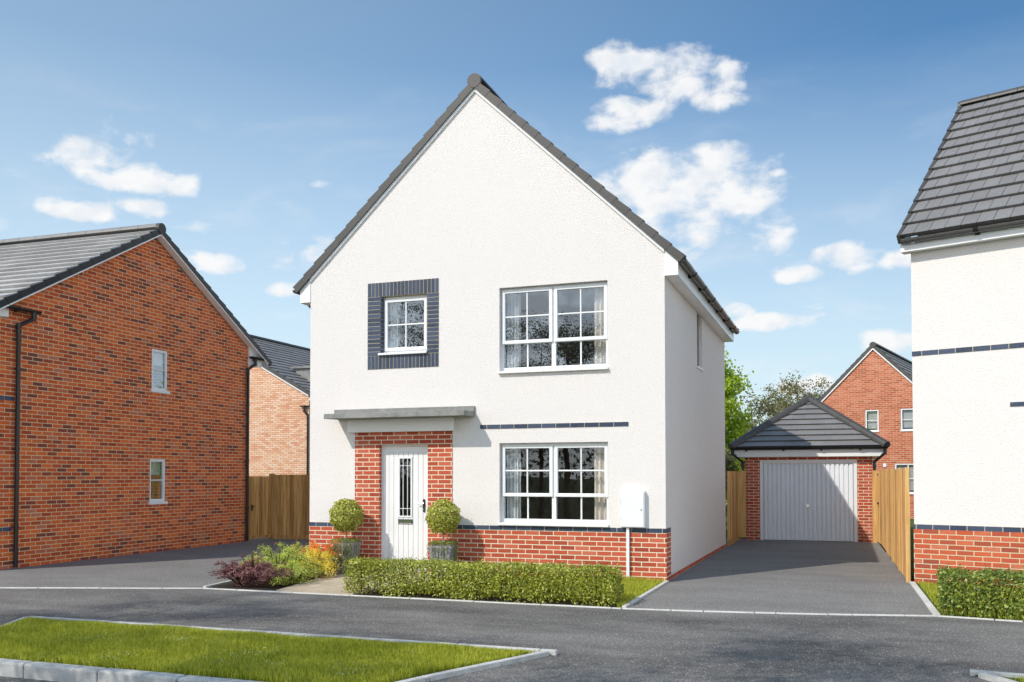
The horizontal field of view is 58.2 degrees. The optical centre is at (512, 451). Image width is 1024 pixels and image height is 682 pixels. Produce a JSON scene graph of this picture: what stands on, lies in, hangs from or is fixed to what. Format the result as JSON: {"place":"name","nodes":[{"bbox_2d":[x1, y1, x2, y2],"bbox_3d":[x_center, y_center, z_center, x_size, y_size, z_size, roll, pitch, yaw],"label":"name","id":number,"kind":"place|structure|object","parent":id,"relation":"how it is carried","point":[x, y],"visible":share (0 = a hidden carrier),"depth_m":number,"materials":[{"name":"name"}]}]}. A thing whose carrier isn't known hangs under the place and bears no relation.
{"place":"outdoors","nodes":[
{"label":"outdoors","id":0,"kind":"place"},
{"bbox_2d":[0,676,55,681],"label":"street","id":1,"kind":"structure","parent":0,"point":[7,679],"depth_m":7.31,"materials":[{"name":"grey asphalt"}]},
{"bbox_2d":[0,537,308,587],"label":"driveway","id":2,"kind":"structure","parent":0,"point":[183,568],"depth_m":15.16,"materials":[{"name":"grey asphalt"}]},
{"bbox_2d":[0,223,271,569],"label":"brick house","id":3,"kind":"structure","parent":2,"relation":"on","point":[131,357],"depth_m":17.89,"materials":[{"name":"red brick"}]},
{"bbox_2d":[148,459,167,504],"bbox_3d":[-7.297,0.617,18.808,0.150,0.924,0.550,-1,-2,18],"label":"window","id":4,"kind":"structure","parent":3,"relation":"in","point":[154,463],"depth_m":18.90,"materials":[{"name":"white plastic"}]},
{"bbox_2d":[151,349,169,393],"bbox_3d":[-7.289,-1.644,18.899,0.150,0.889,0.555,-1,-2,18],"label":"window","id":5,"kind":"structure","parent":3,"relation":"in","point":[156,354],"depth_m":18.98,"materials":[{"name":"white plastic"}]},
{"bbox_2d":[203,580,236,587],"bbox_3d":[-3.827,1.948,13.962,0.115,0.131,2.808,-1,-2,18],"label":"edging","id":6,"kind":"object","parent":2,"relation":"on","point":[218,584],"visible":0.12,"depth_m":12.95,"materials":[{"name":"concrete"}]},
{"bbox_2d":[249,476,270,538],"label":"side gate","id":7,"kind":"structure","parent":2,"relation":"on","point":[259,503],"depth_m":22.10,"materials":[{"name":"brown wood"}]},
{"bbox_2d":[269,474,309,538],"bbox_3d":[-3.577,1.375,21.993,4.921,1.700,0.110,0,-2,14],"label":"timber fence","id":8,"kind":"object","parent":2,"relation":"on","point":[290,508],"visible":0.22,"depth_m":22.44,"materials":[{"name":"brown wood"}]},
{"bbox_2d":[0,617,535,681],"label":"grass","id":9,"kind":"structure","parent":0,"point":[33,639],"depth_m":7.73,"materials":[{"name":"green plant"}]},
{"bbox_2d":[208,571,332,590],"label":"soil","id":10,"kind":"structure","parent":0,"point":[271,587],"depth_m":12.77,"materials":[{"name":"brown soil"}]},
{"bbox_2d":[208,553,295,586],"bbox_3d":[-3.600,1.643,12.788,1.331,0.473,0.798,-1,-2,20],"label":"purple shrub","id":11,"kind":"object","parent":10,"relation":"on","point":[257,573],"visible":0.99,"depth_m":12.66,"materials":[{"name":"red plant"}]},
{"bbox_2d":[238,544,323,579],"bbox_3d":[-3.493,1.621,13.602,1.439,0.556,1.205,-1,-2,41],"label":"green shrub","id":12,"kind":"object","parent":10,"relation":"on","point":[282,556],"visible":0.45,"depth_m":13.55,"materials":[{"name":"green plant"}]},
{"bbox_2d":[271,539,313,566],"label":"green shrub","id":13,"kind":"object","parent":10,"relation":"on","point":[297,548],"visible":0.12,"depth_m":14.26,"materials":[{"name":"green plant"}]},
{"bbox_2d":[266,560,320,585],"bbox_3d":[-3.123,1.699,12.987,0.732,0.369,1.107,-1,-2,20],"label":"green shrub","id":14,"kind":"object","parent":10,"relation":"on","point":[295,577],"visible":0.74,"depth_m":12.96,"materials":[{"name":"green plant"}]},
{"bbox_2d":[298,544,339,577],"bbox_3d":[-2.947,1.643,13.883,0.757,0.527,0.904,-1,-2,20],"label":"yellow flower plant","id":15,"kind":"object","parent":10,"relation":"on","point":[330,565],"visible":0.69,"depth_m":13.79,"materials":[{"name":"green plant"}]},
{"bbox_2d":[300,539,344,573],"bbox_3d":[-3.000,1.619,14.324,0.835,0.600,0.713,-1,-2,20],"label":"orange flower plant","id":16,"kind":"object","parent":10,"relation":"on","point":[315,545],"visible":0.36,"depth_m":14.21,"materials":[{"name":"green plant"}]},
{"bbox_2d":[249,334,309,475],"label":"buff brick house","id":17,"kind":"structure","parent":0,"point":[279,420],"depth_m":33.28,"materials":[{"name":"beige brick"}]},
{"bbox_2d":[276,570,455,594],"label":"path","id":18,"kind":"structure","parent":0,"point":[329,584],"depth_m":12.64,"materials":[{"name":"beige concrete"}]},
{"bbox_2d":[326,535,358,573],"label":"grey green plant","id":19,"kind":"object","parent":18,"relation":"on","point":[340,563],"visible":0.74,"depth_m":14.22,"materials":[{"name":"green plant"}]},
{"bbox_2d":[329,498,363,571],"bbox_3d":[-2.653,1.326,14.665,0.574,1.169,0.583,0,-2,13],"label":"potted topiary","id":20,"kind":"object","parent":18,"relation":"on","point":[345,521],"visible":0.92,"depth_m":14.54,"materials":[{"name":"green plant"}]},
{"bbox_2d":[425,498,460,575],"bbox_3d":[-1.061,1.304,14.094,0.584,1.179,0.599,0,-2,13],"label":"potted topiary","id":21,"kind":"object","parent":18,"relation":"on","point":[436,517],"visible":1,"depth_m":13.95,"materials":[{"name":"green plant"}]},
{"bbox_2d":[354,590,620,606],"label":"soil","id":22,"kind":"structure","parent":0,"point":[375,593],"depth_m":11.39,"materials":[{"name":"brown soil"}]},
{"bbox_2d":[341,555,624,606],"bbox_3d":[-0.426,1.593,11.506,3.743,0.566,0.674,-1,-2,20],"label":"clipped hedge","id":23,"kind":"object","parent":22,"relation":"on","point":[391,570],"visible":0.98,"depth_m":11.36,"materials":[{"name":"green plant"}]},
{"bbox_2d":[0,588,1023,681],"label":"road","id":24,"kind":"structure","parent":0,"point":[605,645],"depth_m":9.04,"materials":[{"name":"grey asphalt"}]},
{"bbox_2d":[0,658,262,681],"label":"road kerb","id":25,"kind":"structure","parent":24,"relation":"on","point":[49,671],"depth_m":7.20,"materials":[{"name":"concrete"}]},
{"bbox_2d":[27,616,557,655],"bbox_3d":[-2.409,1.807,8.887,5.918,0.141,0.062,-1,-2,19],"label":"verge edging","id":26,"kind":"object","parent":24,"relation":"on","point":[553,652],"visible":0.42,"depth_m":8.65,"materials":[{"name":"concrete"}]},
{"bbox_2d":[396,650,548,681],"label":"verge edging","id":27,"kind":"object","parent":24,"relation":"on","point":[474,668],"visible":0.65,"depth_m":7.24,"materials":[{"name":"concrete"}]},
{"bbox_2d":[0,587,1022,621],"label":"edging","id":28,"kind":"object","parent":24,"relation":"on","point":[523,603],"visible":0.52,"depth_m":10.98,"materials":[{"name":"concrete"}]},
{"bbox_2d":[970,669,1023,677],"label":"verge edging","id":29,"kind":"object","parent":24,"relation":"on","point":[996,673],"visible":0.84,"depth_m":6.99,"materials":[{"name":"concrete"}]},
{"bbox_2d":[978,672,1017,681],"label":"verge edging","id":30,"kind":"object","parent":24,"relation":"on","point":[988,677],"visible":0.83,"depth_m":6.86,"materials":[{"name":"concrete"}]},
{"bbox_2d":[0,0,1023,426],"label":"sky","id":31,"kind":"structure","parent":0,"point":[785,148],"materials":[{"name":"blue"}]},
{"bbox_2d":[628,538,932,614],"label":"driveway","id":32,"kind":"structure","parent":0,"point":[809,576],"depth_m":13.21,"materials":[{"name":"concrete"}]},
{"bbox_2d":[622,580,668,607],"bbox_3d":[1.758,1.889,11.953,0.050,0.131,2.754,-1,-2,20],"label":"edging","id":33,"kind":"object","parent":32,"relation":"on","point":[638,598],"visible":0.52,"depth_m":11.69,"materials":[{"name":"concrete"}]},
{"bbox_2d":[727,471,745,545],"bbox_3d":[5.124,1.285,21.004,0.185,1.710,2.243,-1,-2,20],"label":"timber fence","id":34,"kind":"object","parent":32,"relation":"on","point":[736,505],"visible":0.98,"depth_m":21.43,"materials":[{"name":"brown wood"}]},
{"bbox_2d":[728,395,889,541],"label":"garage","id":35,"kind":"structure","parent":32,"relation":"on","point":[807,462],"depth_m":21.73,"materials":[{"name":"red brick"}]},
{"bbox_2d":[763,463,853,540],"bbox_3d":[6.963,1.185,21.673,2.024,1.818,0.080,-1,-2,20],"label":"garage door","id":36,"kind":"structure","parent":35,"relation":"in","point":[803,501],"depth_m":21.66,"materials":[{"name":"white paint"}]},
{"bbox_2d":[872,470,881,544],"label":"side gate","id":37,"kind":"structure","parent":32,"relation":"on","point":[877,505],"depth_m":21.00,"materials":[{"name":"brown wood"}]},
{"bbox_2d":[881,467,910,581],"bbox_3d":[6.824,1.191,16.491,0.061,1.756,6.904,-1,-2,19],"label":"timber fence","id":38,"kind":"object","parent":32,"relation":"on","point":[895,483],"visible":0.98,"depth_m":15.05,"materials":[{"name":"brown wood"}]},
{"bbox_2d":[726,516,1023,621],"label":"garden","id":39,"kind":"object","parent":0,"point":[912,546],"visible":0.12,"depth_m":20.34,"materials":[{"name":"plant"}]},
{"bbox_2d":[725,448,740,523],"bbox_3d":[5.348,1.086,24.984,2.467,2.824,2.588,-1,-2,20],"label":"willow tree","id":40,"kind":"object","parent":39,"relation":"on","point":[729,460],"visible":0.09,"depth_m":24.86,"materials":[{"name":"green plant"}]},
{"bbox_2d":[724,344,756,501],"bbox_3d":[6.227,-0.517,28.243,3.198,6.203,3.341,1,-2,-30],"label":"lime tree","id":41,"kind":"object","parent":39,"relation":"on","point":[735,425],"visible":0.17,"depth_m":27.99,"materials":[{"name":"green plant"}]},
{"bbox_2d":[726,389,785,506],"bbox_3d":[8.826,0.204,33.407,3.655,5.023,3.774,-1,-2,20],"label":"willow tree","id":42,"kind":"object","parent":39,"relation":"on","point":[769,409],"visible":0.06,"depth_m":33.35,"materials":[{"name":"green leaves"},{"name":"bark"}]},
{"bbox_2d":[758,370,833,419],"bbox_3d":[12.019,-0.317,38.378,3.514,6.322,3.637,1,-2,-26],"label":"olive tree","id":43,"kind":"object","parent":39,"relation":"on","point":[795,391],"visible":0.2,"depth_m":38.21,"materials":[{"name":"green plant"}]},
{"bbox_2d":[818,342,913,518],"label":"orange brick house","id":44,"kind":"structure","parent":39,"relation":"on","point":[870,388],"depth_m":33.70,"materials":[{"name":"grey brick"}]},
{"bbox_2d":[865,410,878,431],"bbox_3d":[13.456,-1.085,34.179,1.070,1.290,0.850,-1,-2,34],"label":"window","id":45,"kind":"structure","parent":44,"relation":"in","point":[871,416],"depth_m":33.95,"materials":[{"name":"white plastic"}]},
{"bbox_2d":[895,464,913,493],"bbox_3d":[14.469,1.025,33.445,1.490,1.570,0.850,-1,-2,34],"label":"window","id":46,"kind":"structure","parent":44,"relation":"in","point":[911,470],"depth_m":33.17,"materials":[{"name":"white plastic"}]},
{"bbox_2d":[900,408,912,430],"bbox_3d":[14.478,-1.104,33.494,1.070,1.290,0.850,-1,-2,34],"label":"window","id":47,"kind":"structure","parent":44,"relation":"in","point":[906,414],"depth_m":33.27,"materials":[{"name":"white plastic"}]},
{"bbox_2d":[909,581,940,615],"bbox_3d":[5.194,1.882,11.642,0.075,0.121,3.284,-1,-2,19],"label":"edging","id":48,"kind":"object","parent":39,"relation":"on","point":[926,601],"visible":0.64,"depth_m":11.26,"materials":[{"name":"concrete"}]},
{"bbox_2d":[896,86,1023,588],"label":"rendered house","id":49,"kind":"structure","parent":39,"relation":"on","point":[964,220],"depth_m":12.87,"materials":[{"name":"white paint"}]},
{"bbox_2d":[916,580,1023,620],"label":"front garden","id":50,"kind":"object","parent":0,"point":[939,611],"visible":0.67,"depth_m":10.37,"materials":[{"name":"plant"}]},
{"bbox_2d":[933,562,1023,618],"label":"clipped hedge","id":51,"kind":"object","parent":50,"relation":"on","point":[956,576],"visible":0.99,"depth_m":9.98,"materials":[{"name":"green plant"}]},
{"bbox_2d":[974,674,1021,681],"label":"verge","id":52,"kind":"structure","parent":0,"point":[1015,679],"depth_m":6.91,"materials":[{"name":"plant"}]},
{"label":"front garden","id":53,"kind":"structure","parent":0,"visible":0},
{"bbox_2d":[293,73,739,580],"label":"detached house","id":54,"kind":"structure","parent":53,"relation":"on","point":[522,330],"depth_m":14.44,"materials":[{"name":"white paint"}]},
{"bbox_2d":[378,294,426,355],"bbox_3d":[-1.709,-2.067,14.909,0.908,1.012,0.308,-1,-2,20],"label":"window","id":55,"kind":"structure","parent":54,"relation":"in","point":[395,349],"depth_m":14.95,"materials":[{"name":"white plastic"}]},
{"bbox_2d":[385,446,426,568],"bbox_3d":[-1.721,0.904,14.817,0.773,1.969,0.086,-1,-2,20],"label":"door","id":56,"kind":"structure","parent":54,"relation":"in","point":[405,536],"depth_m":14.82,"materials":[{"name":"white plastic"}]},
{"bbox_2d":[497,281,607,373],"bbox_3d":[0.658,-1.901,14.060,1.783,1.387,0.339,-1,-2,20],"label":"window","id":57,"kind":"structure","parent":54,"relation":"in","point":[514,342],"depth_m":14.04,"materials":[{"name":"white plastic"}]},
{"bbox_2d":[498,442,608,526],"bbox_3d":[0.661,0.471,13.998,1.783,1.313,0.341,-1,-2,20],"label":"window","id":58,"kind":"structure","parent":54,"relation":"in","point":[513,494],"depth_m":13.97,"materials":[{"name":"white plastic"}]},
{"bbox_2d":[403,572,663,607],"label":"grass","id":59,"kind":"structure","parent":53,"relation":"on","point":[635,587],"depth_m":12.14,"materials":[{"name":"green plant"}]},
{"label":"verge","id":60,"kind":"structure","parent":0,"visible":0},
{"bbox_2d":[73,632,378,678],"bbox_3d":[-2.508,1.684,7.609,3.459,0.043,1.263,-1,-2,20],"label":"clover","id":61,"kind":"object","parent":60,"relation":"on","point":[236,656],"visible":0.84,"depth_m":7.57,"materials":[{"name":"green plant"}]}
]}

